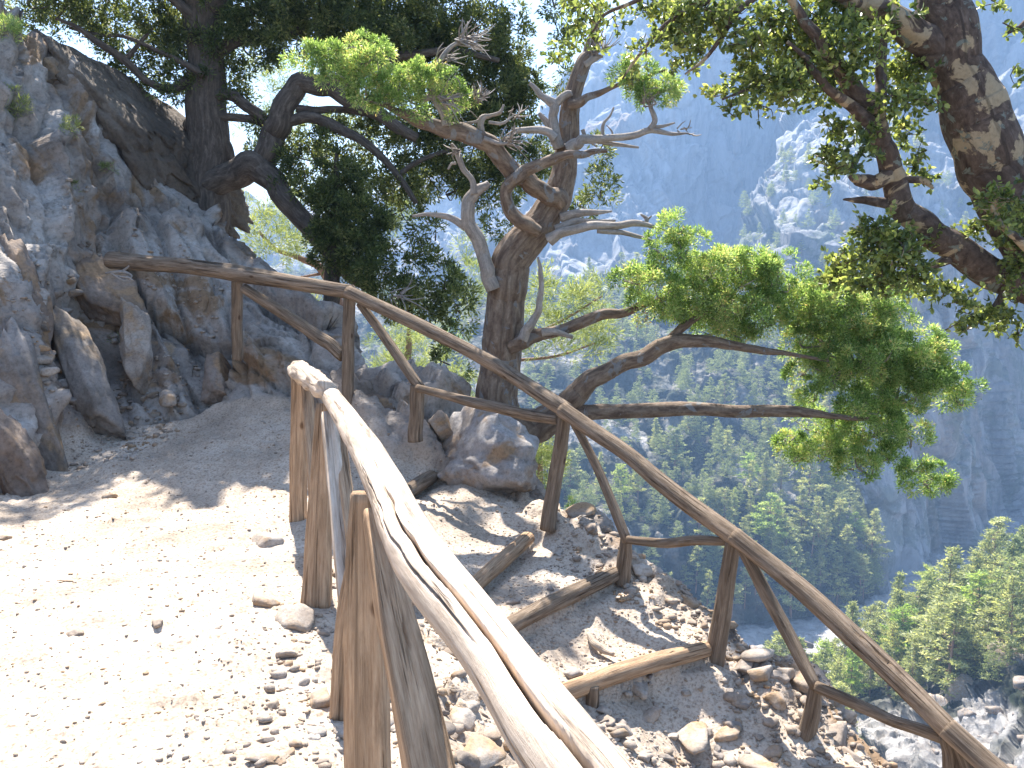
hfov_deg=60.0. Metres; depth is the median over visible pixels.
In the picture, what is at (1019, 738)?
river boulder
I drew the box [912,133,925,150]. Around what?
pine tree
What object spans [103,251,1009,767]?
wooden railing
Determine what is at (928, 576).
pine tree
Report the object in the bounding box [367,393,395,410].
boulder
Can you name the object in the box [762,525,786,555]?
pine tree
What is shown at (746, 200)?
pine tree
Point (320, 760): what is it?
stone
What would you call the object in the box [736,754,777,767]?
stone
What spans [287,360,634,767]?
wooden railing
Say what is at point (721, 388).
pine tree
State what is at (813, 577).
pine tree
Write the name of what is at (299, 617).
stone
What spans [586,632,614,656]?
fallen stick
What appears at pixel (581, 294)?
pine tree
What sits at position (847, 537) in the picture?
pine tree
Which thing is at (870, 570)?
pine tree
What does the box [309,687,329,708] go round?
stone
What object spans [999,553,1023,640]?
pine tree
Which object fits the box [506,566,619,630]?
step log
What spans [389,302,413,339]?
pine tree
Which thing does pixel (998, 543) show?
pine tree
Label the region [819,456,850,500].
pine tree
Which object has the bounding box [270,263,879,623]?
pine hillside
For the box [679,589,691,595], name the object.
stone
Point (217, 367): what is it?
rock slab
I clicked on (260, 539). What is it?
stone
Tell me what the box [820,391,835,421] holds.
pine tree
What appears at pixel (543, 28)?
sky
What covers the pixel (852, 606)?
pine tree
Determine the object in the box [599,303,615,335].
pine tree
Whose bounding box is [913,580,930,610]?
pine tree
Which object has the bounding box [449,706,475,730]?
stone
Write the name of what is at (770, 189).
pine tree
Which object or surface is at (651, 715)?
stone
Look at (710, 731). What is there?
stone
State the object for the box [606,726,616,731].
stone
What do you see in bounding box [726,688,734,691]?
stone
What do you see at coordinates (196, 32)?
juniper tree
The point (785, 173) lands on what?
pine tree
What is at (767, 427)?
pine tree
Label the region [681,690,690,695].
stone
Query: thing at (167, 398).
stone
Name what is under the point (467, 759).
stone
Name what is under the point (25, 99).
shrub
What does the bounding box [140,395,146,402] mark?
stone
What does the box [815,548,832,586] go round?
pine tree
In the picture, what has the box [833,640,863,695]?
pine tree
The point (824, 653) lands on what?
pine tree
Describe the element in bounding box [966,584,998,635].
pine tree
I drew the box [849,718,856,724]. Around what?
stone
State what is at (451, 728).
stone
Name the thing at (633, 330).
pine tree
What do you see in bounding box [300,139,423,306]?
dark cypress
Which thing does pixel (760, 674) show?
stone
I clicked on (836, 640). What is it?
pine tree
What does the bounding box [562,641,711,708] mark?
step log
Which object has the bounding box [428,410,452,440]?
boulder
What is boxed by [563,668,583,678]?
stone
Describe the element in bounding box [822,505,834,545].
pine tree
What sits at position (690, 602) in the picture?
stone
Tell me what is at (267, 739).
stone
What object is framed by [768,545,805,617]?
pine tree
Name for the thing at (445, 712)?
stone
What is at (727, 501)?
pine tree
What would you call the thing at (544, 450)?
pine tree
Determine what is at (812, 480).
pine tree
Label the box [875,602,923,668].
pine tree
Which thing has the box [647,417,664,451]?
pine tree
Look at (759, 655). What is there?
stone
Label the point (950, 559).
pine tree
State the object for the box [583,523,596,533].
stone
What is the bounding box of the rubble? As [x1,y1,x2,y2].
[0,178,897,767]
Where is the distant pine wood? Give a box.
[271,143,1023,695]
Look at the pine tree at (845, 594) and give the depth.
310.98 m
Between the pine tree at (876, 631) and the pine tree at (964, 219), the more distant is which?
the pine tree at (964, 219)
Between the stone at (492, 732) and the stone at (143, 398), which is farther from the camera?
the stone at (143, 398)
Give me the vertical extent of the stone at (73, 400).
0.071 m
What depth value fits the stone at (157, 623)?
3.98 m
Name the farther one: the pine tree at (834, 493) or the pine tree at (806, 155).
the pine tree at (806, 155)
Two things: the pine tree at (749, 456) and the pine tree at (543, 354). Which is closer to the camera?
the pine tree at (749, 456)
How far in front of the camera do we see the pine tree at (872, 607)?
191.40 m
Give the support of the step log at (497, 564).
on the rocky hillside ground
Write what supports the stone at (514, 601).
on the rocky hillside ground
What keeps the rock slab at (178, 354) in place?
on the rocky hillside ground
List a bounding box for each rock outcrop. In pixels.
[928,693,950,708]
[944,673,973,702]
[987,641,1020,666]
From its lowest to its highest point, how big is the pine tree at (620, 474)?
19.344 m
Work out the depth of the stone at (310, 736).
3.13 m
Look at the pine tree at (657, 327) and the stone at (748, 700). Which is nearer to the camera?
the stone at (748, 700)
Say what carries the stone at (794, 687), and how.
on the rocky hillside ground
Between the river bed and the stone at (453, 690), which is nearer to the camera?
the stone at (453, 690)
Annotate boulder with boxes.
[33,29,253,238]
[43,57,59,83]
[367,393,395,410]
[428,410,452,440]
[436,406,538,494]
[804,640,813,648]
[931,748,938,754]
[957,707,976,720]
[984,706,1003,714]
[1013,676,1023,688]
[1017,735,1022,741]
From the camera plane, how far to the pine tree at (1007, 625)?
137.75 m
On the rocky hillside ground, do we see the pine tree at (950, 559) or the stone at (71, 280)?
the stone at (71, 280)
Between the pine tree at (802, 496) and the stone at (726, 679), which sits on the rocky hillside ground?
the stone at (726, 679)
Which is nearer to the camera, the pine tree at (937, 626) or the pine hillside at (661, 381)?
the pine tree at (937, 626)
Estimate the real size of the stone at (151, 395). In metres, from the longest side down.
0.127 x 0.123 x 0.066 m
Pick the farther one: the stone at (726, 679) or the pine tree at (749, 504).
the pine tree at (749, 504)
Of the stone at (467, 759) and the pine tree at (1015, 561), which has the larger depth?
the pine tree at (1015, 561)
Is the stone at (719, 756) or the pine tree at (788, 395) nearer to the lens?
the stone at (719, 756)
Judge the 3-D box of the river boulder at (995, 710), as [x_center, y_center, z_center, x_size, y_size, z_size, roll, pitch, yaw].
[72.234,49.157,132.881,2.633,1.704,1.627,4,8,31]
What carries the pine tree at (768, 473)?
on the pine hillside at (661, 381)
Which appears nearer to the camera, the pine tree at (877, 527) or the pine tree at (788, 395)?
the pine tree at (877, 527)
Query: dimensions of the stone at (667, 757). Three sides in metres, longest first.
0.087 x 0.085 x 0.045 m
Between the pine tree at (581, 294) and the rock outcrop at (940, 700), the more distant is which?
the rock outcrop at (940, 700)
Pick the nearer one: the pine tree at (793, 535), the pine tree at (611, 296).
the pine tree at (793, 535)
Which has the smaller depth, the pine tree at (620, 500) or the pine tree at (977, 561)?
the pine tree at (977, 561)
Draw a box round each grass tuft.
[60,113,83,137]
[97,161,119,174]
[563,494,580,507]
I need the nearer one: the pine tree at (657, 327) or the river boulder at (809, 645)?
the river boulder at (809, 645)
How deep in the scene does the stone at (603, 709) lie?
4.60 m
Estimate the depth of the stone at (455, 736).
3.53 m
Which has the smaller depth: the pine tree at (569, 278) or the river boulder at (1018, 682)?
the river boulder at (1018, 682)
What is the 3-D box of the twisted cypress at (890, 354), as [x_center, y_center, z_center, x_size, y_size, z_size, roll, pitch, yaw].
[1.052,-0.936,7.327,5.500,4.982,2.177,2,7,19]
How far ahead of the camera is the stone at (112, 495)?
6.53 m
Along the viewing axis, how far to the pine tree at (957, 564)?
210.45 m
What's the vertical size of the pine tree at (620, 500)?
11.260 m
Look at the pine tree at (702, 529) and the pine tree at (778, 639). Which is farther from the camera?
the pine tree at (702, 529)
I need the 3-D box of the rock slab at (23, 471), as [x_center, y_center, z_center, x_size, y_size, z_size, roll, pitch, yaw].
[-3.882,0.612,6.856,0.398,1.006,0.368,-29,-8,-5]
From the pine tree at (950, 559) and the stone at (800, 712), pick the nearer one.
the stone at (800, 712)
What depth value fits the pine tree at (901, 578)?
181.33 m
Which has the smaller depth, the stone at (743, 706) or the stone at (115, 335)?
the stone at (743, 706)
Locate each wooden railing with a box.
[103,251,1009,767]
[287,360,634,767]
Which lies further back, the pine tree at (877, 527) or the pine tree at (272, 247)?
the pine tree at (877, 527)
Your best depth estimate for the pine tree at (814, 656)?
171.48 m
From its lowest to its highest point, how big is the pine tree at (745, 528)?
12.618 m
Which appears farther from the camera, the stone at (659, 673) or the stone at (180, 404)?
the stone at (180, 404)
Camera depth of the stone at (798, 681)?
4.99 m
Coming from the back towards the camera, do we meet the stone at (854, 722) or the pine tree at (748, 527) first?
the pine tree at (748, 527)
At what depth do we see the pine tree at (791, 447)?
343.80 m
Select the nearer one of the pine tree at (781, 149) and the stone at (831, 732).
the stone at (831, 732)
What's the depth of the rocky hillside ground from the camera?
5.75 m
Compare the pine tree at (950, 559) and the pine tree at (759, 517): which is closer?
the pine tree at (950, 559)
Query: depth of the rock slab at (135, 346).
8.53 m
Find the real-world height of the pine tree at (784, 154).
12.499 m
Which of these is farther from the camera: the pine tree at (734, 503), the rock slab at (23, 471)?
the pine tree at (734, 503)
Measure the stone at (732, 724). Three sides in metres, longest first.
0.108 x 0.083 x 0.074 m
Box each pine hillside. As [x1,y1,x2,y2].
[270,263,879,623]
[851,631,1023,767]
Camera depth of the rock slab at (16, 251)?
7.88 m
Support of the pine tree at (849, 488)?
on the pine hillside at (661, 381)
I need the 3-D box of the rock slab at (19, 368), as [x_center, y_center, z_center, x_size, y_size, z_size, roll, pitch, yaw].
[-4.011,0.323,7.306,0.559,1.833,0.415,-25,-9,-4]
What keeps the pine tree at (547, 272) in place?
on the pine hillside at (661, 381)
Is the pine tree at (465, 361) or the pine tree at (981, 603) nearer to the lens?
the pine tree at (981, 603)
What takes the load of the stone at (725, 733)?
on the rocky hillside ground
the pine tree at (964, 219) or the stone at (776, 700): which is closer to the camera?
the stone at (776, 700)
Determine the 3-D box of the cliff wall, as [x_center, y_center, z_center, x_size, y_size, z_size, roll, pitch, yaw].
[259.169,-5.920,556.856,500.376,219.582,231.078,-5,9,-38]
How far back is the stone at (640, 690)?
4.80 m
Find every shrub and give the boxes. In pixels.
[0,10,31,44]
[4,82,34,121]
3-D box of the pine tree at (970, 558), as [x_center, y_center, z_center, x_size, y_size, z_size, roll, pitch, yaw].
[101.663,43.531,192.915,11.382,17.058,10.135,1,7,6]
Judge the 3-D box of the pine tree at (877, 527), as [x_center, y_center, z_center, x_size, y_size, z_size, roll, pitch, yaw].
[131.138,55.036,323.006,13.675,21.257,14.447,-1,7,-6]
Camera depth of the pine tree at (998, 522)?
195.22 m
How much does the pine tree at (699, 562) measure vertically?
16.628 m
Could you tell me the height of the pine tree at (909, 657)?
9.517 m
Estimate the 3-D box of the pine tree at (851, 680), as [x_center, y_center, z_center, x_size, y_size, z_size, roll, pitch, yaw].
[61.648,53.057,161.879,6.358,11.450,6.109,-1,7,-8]
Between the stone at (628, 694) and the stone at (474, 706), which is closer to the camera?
the stone at (474, 706)
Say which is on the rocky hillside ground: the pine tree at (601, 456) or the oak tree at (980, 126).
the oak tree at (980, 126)
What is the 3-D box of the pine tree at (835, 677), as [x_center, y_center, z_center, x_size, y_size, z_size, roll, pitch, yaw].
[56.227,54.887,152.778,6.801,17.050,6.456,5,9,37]
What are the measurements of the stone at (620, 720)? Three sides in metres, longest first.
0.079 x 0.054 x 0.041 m
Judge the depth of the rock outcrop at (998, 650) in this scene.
140.85 m
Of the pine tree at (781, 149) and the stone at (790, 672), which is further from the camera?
the pine tree at (781, 149)
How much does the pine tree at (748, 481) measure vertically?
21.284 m
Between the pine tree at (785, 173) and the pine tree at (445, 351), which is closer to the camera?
the pine tree at (445, 351)
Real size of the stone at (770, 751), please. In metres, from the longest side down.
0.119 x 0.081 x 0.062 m
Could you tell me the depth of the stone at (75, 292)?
8.53 m
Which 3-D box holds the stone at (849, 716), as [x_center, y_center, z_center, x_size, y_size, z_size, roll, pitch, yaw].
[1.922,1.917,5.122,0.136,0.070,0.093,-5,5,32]
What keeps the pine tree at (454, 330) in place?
on the pine hillside at (661, 381)
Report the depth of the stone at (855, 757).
4.60 m
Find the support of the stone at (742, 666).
on the rocky hillside ground
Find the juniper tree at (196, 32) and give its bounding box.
[1,0,623,383]
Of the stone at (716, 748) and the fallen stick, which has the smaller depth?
the stone at (716, 748)
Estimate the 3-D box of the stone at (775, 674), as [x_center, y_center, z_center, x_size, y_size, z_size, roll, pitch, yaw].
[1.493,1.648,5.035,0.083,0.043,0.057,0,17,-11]
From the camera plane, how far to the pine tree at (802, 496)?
314.40 m
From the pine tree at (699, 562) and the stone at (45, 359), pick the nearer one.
the stone at (45, 359)
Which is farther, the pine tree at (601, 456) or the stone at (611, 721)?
the pine tree at (601, 456)
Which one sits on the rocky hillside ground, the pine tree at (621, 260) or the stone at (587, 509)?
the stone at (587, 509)
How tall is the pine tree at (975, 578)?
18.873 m
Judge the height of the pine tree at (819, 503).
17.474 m
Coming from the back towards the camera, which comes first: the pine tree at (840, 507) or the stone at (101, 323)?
the pine tree at (840, 507)
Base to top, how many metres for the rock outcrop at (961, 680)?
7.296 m
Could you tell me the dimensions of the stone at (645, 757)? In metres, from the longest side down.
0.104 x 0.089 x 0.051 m
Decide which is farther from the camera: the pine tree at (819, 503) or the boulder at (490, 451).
the pine tree at (819, 503)
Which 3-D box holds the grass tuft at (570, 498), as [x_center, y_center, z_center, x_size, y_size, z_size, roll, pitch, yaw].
[0.596,1.197,8.722,0.187,0.258,0.170,-3,8,-26]
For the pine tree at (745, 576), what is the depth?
292.62 m
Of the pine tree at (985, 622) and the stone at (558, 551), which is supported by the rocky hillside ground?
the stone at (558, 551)
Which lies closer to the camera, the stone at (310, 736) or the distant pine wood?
the stone at (310, 736)
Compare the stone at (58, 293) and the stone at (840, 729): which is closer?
the stone at (840, 729)
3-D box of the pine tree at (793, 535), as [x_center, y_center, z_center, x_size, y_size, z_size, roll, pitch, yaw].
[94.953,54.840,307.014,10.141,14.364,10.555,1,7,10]
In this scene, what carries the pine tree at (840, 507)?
on the pine hillside at (661, 381)
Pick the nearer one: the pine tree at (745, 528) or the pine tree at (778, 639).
the pine tree at (778, 639)
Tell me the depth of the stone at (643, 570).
5.76 m
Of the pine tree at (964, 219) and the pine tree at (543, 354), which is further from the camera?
the pine tree at (964, 219)
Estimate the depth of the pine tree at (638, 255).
473.37 m
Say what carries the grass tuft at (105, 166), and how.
on the rocky hillside ground
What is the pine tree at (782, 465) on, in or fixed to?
on the pine hillside at (661, 381)
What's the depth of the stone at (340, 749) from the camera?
3.09 m
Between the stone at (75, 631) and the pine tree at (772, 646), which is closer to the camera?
the stone at (75, 631)
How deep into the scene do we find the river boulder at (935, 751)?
135.32 m
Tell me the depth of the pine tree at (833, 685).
147.41 m
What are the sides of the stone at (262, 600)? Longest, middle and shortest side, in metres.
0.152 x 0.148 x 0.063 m
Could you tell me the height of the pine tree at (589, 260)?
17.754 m
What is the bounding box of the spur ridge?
[706,46,1023,387]
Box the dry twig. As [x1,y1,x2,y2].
[105,265,133,280]
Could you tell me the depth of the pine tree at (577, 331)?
404.91 m
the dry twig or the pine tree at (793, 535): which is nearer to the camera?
the dry twig
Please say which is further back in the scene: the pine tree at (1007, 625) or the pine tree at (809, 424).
the pine tree at (809, 424)
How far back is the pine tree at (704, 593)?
286.15 m
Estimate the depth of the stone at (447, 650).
4.30 m
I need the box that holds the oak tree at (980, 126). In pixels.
[538,0,1023,350]
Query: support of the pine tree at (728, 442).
on the pine hillside at (661, 381)
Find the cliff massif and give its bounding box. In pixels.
[229,0,1023,294]
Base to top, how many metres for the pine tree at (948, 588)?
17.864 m
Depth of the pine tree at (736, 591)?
287.95 m
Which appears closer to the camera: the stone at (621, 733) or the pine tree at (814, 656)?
the stone at (621, 733)
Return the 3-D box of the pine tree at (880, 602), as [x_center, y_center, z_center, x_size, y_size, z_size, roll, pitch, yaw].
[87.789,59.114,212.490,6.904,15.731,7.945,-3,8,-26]
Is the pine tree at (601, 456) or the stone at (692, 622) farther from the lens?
the pine tree at (601, 456)
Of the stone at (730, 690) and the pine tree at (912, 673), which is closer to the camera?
the stone at (730, 690)
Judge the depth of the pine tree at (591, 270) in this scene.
456.84 m
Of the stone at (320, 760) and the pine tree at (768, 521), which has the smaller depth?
the stone at (320, 760)
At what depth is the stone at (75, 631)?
3.95 m
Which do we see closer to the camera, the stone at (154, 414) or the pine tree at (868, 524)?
the stone at (154, 414)
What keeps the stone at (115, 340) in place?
on the rocky hillside ground
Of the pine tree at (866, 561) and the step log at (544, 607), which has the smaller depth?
the step log at (544, 607)
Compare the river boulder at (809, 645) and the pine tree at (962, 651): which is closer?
the pine tree at (962, 651)
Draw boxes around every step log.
[407,470,437,495]
[472,532,534,588]
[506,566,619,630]
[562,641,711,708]
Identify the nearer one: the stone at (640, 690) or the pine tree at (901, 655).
the stone at (640, 690)
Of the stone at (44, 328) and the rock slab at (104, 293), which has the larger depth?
the rock slab at (104, 293)
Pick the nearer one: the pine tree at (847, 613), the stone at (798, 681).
the stone at (798, 681)
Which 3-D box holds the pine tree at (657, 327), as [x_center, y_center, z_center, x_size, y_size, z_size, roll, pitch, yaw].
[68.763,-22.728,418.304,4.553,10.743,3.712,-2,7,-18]
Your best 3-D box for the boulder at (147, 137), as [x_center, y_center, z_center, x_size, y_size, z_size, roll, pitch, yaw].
[-4.443,-2.918,10.830,1.074,2.954,1.854,-43,9,0]
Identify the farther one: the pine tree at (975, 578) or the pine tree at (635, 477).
the pine tree at (635, 477)
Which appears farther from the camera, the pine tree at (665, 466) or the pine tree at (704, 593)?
the pine tree at (665, 466)
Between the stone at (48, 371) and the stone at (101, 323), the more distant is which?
the stone at (101, 323)
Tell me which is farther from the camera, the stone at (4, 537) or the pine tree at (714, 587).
the pine tree at (714, 587)
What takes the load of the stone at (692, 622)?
on the rocky hillside ground
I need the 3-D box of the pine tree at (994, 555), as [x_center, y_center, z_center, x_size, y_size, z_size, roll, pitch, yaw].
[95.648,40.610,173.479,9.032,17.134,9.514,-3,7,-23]
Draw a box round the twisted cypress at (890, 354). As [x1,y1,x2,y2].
[276,4,991,499]
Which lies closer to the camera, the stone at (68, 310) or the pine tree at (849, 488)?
the stone at (68, 310)
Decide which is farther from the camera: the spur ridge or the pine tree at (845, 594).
the spur ridge
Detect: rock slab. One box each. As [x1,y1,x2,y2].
[0,233,53,345]
[0,316,68,471]
[0,408,48,496]
[51,305,125,439]
[75,242,147,326]
[118,297,152,394]
[151,337,193,392]
[200,352,230,404]
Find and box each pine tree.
[228,47,382,305]
[361,197,491,396]
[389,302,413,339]
[398,327,415,357]
[427,324,458,365]
[447,318,462,338]
[455,309,472,339]
[462,359,473,386]
[521,258,625,368]
[535,434,572,489]
[536,340,551,361]
[536,362,554,387]
[544,263,551,287]
[556,274,579,314]
[561,449,596,502]
[569,312,587,342]
[581,256,598,283]
[585,269,598,294]
[592,451,605,493]
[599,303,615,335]
[603,287,615,308]
[611,463,631,509]
[613,317,630,338]
[616,252,627,287]
[616,490,625,518]
[621,436,632,464]
[626,311,645,339]
[628,469,646,510]
[629,252,647,287]
[641,321,651,342]
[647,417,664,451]
[654,325,661,339]
[657,426,694,471]
[661,461,672,476]
[681,401,696,432]
[682,545,713,592]
[687,496,713,547]
[697,552,718,595]
[698,570,715,608]
[709,418,722,444]
[715,372,734,404]
[716,487,737,519]
[717,429,739,462]
[728,494,741,521]
[731,486,739,523]
[731,582,744,618]
[737,451,763,485]
[737,566,752,608]
[739,517,753,537]
[741,460,760,513]
[742,515,757,541]
[743,490,756,522]
[744,194,748,207]
[749,492,796,549]
[754,451,781,495]
[758,417,779,450]
[762,510,775,536]
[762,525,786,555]
[763,629,790,655]
[763,638,786,656]
[766,181,774,196]
[766,498,793,529]
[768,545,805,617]
[772,456,793,495]
[778,142,784,157]
[778,522,800,558]
[779,152,787,168]
[779,163,793,181]
[780,380,810,407]
[780,426,800,467]
[781,486,823,533]
[786,146,795,162]
[787,636,812,657]
[792,543,809,579]
[793,448,827,501]
[796,408,819,445]
[798,238,805,256]
[800,517,828,556]
[801,143,813,164]
[807,570,816,585]
[808,637,837,674]
[811,495,830,537]
[811,654,819,667]
[815,454,827,483]
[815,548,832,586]
[815,649,834,673]
[817,252,824,267]
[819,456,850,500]
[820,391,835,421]
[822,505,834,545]
[823,472,858,506]
[823,637,846,671]
[823,652,858,696]
[826,491,844,515]
[826,558,856,610]
[828,497,851,534]
[828,600,874,675]
[831,680,860,735]
[831,682,863,738]
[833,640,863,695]
[836,380,853,407]
[836,524,856,560]
[837,647,869,695]
[841,511,866,544]
[844,604,862,626]
[851,661,867,697]
[852,553,871,592]
[855,519,875,547]
[855,558,873,599]
[856,508,892,558]
[858,604,882,637]
[858,663,880,696]
[861,555,875,581]
[865,618,885,648]
[870,569,912,655]
[871,600,886,627]
[873,189,880,196]
[874,588,912,661]
[874,641,902,700]
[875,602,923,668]
[878,619,906,669]
[886,584,933,637]
[892,636,927,696]
[894,582,962,673]
[899,580,981,673]
[901,645,926,686]
[903,569,977,669]
[908,562,942,607]
[908,592,989,687]
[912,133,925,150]
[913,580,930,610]
[919,594,984,697]
[924,544,965,610]
[927,553,965,607]
[939,595,1003,662]
[952,545,999,598]
[954,568,1001,660]
[961,212,968,221]
[964,605,982,665]
[965,532,1023,628]
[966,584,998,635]
[968,550,988,593]
[970,578,1023,647]
[973,516,1016,572]
[977,527,1007,588]
[981,548,1008,587]
[987,574,1023,662]
[998,526,1023,585]
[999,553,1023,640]
[1001,555,1023,596]
[1006,536,1023,572]
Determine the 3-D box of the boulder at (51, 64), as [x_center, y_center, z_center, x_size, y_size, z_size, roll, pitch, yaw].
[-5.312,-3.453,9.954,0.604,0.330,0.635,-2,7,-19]
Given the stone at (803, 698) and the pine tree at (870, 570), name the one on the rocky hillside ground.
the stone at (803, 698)
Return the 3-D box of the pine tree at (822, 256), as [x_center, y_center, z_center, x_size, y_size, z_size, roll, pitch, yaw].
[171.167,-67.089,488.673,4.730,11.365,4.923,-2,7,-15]
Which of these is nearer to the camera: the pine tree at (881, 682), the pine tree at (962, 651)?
the pine tree at (962, 651)
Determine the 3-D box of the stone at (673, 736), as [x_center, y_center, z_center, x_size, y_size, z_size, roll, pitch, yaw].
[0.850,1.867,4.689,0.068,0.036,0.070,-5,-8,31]
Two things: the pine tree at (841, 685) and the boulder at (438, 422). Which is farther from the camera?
the pine tree at (841, 685)
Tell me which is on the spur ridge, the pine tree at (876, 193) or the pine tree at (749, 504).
the pine tree at (876, 193)
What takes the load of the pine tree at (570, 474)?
on the pine hillside at (661, 381)
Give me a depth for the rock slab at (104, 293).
8.80 m
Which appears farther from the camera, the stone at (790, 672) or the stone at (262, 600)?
the stone at (790, 672)
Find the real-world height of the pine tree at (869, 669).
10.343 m
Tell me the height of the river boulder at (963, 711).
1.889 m
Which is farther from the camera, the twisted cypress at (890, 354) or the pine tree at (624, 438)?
the pine tree at (624, 438)
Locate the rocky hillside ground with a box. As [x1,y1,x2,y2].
[0,0,891,767]
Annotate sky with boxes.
[5,0,630,289]
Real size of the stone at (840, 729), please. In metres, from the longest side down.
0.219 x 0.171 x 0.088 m
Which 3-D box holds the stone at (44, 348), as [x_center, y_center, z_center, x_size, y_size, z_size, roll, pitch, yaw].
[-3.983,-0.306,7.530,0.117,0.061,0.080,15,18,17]
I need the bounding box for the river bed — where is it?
[736,505,1023,674]
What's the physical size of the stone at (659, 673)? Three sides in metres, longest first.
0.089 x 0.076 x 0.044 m
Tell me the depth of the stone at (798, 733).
4.67 m
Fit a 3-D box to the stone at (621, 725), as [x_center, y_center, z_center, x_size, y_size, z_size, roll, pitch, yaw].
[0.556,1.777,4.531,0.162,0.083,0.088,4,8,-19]
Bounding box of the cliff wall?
[812,221,1023,594]
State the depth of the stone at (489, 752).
3.35 m
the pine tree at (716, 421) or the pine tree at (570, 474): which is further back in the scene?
the pine tree at (716, 421)
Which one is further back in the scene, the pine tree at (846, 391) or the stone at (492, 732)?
the pine tree at (846, 391)
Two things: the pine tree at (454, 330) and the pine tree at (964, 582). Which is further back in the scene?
the pine tree at (454, 330)
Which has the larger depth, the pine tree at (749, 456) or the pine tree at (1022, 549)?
the pine tree at (749, 456)
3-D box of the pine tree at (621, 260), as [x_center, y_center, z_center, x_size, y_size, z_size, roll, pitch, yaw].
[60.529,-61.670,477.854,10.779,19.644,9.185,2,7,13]
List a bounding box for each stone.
[0,535,12,539]
[37,354,54,364]
[39,344,50,350]
[39,367,59,376]
[41,325,47,330]
[54,289,63,298]
[54,359,61,373]
[60,306,72,313]
[60,380,67,387]
[66,277,76,284]
[66,628,83,636]
[68,289,83,297]
[69,396,76,404]
[96,321,104,326]
[101,493,117,498]
[106,332,118,338]
[111,338,118,343]
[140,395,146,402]
[146,391,158,398]
[150,411,160,417]
[152,619,162,628]
[159,389,176,406]
[177,402,186,406]
[244,750,286,763]
[251,531,284,547]
[252,593,279,607]
[256,736,275,742]
[266,700,279,708]
[275,603,314,632]
[275,649,297,658]
[286,747,294,754]
[306,733,320,739]
[307,726,326,736]
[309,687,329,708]
[315,758,328,763]
[316,628,329,636]
[337,747,343,753]
[442,647,454,656]
[442,710,449,714]
[445,721,455,735]
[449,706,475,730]
[450,688,457,692]
[451,733,460,739]
[455,750,480,767]
[458,700,480,712]
[463,734,506,767]
[483,725,501,740]
[506,599,520,604]
[553,548,562,554]
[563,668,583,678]
[565,502,596,517]
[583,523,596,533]
[596,705,611,716]
[596,714,615,725]
[600,527,611,532]
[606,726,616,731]
[609,728,629,738]
[611,723,632,735]
[616,718,626,724]
[624,691,632,696]
[631,564,653,576]
[633,681,647,700]
[636,752,650,763]
[642,707,661,723]
[654,670,664,676]
[659,752,674,761]
[668,733,678,740]
[677,721,707,754]
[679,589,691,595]
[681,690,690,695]
[682,597,698,608]
[688,619,696,625]
[701,620,707,627]
[706,728,712,737]
[713,744,720,751]
[713,750,723,760]
[714,725,740,742]
[722,675,729,683]
[722,721,742,731]
[723,692,747,702]
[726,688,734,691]
[731,697,752,705]
[733,708,741,712]
[734,659,753,673]
[734,703,749,709]
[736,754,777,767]
[740,648,774,662]
[747,665,772,681]
[754,733,764,739]
[763,745,782,758]
[765,691,785,710]
[770,670,781,678]
[774,668,794,678]
[778,674,789,683]
[784,726,800,736]
[790,670,808,694]
[791,684,800,691]
[797,709,821,718]
[800,694,806,704]
[819,763,859,767]
[825,730,836,736]
[828,721,847,746]
[833,715,842,720]
[842,709,856,722]
[842,746,862,764]
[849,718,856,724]
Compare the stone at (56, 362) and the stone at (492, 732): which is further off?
the stone at (56, 362)
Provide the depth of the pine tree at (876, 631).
175.13 m
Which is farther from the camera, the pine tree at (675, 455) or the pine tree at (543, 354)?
the pine tree at (543, 354)
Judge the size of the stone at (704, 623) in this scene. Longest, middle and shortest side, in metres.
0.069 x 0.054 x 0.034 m
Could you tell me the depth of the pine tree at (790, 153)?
604.89 m
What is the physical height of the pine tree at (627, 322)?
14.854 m
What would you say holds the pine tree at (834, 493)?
on the pine hillside at (661, 381)
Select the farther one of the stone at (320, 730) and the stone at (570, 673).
the stone at (570, 673)
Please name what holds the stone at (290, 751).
on the rocky hillside ground
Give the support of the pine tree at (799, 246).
on the spur ridge
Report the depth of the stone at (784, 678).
5.00 m
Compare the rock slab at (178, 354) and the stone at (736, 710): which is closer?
the stone at (736, 710)
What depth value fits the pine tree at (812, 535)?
308.88 m
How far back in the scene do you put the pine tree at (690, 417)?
349.29 m
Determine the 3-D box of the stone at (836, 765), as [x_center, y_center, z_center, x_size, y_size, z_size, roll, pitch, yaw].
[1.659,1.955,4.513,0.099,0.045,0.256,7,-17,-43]
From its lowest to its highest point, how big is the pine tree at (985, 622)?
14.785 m

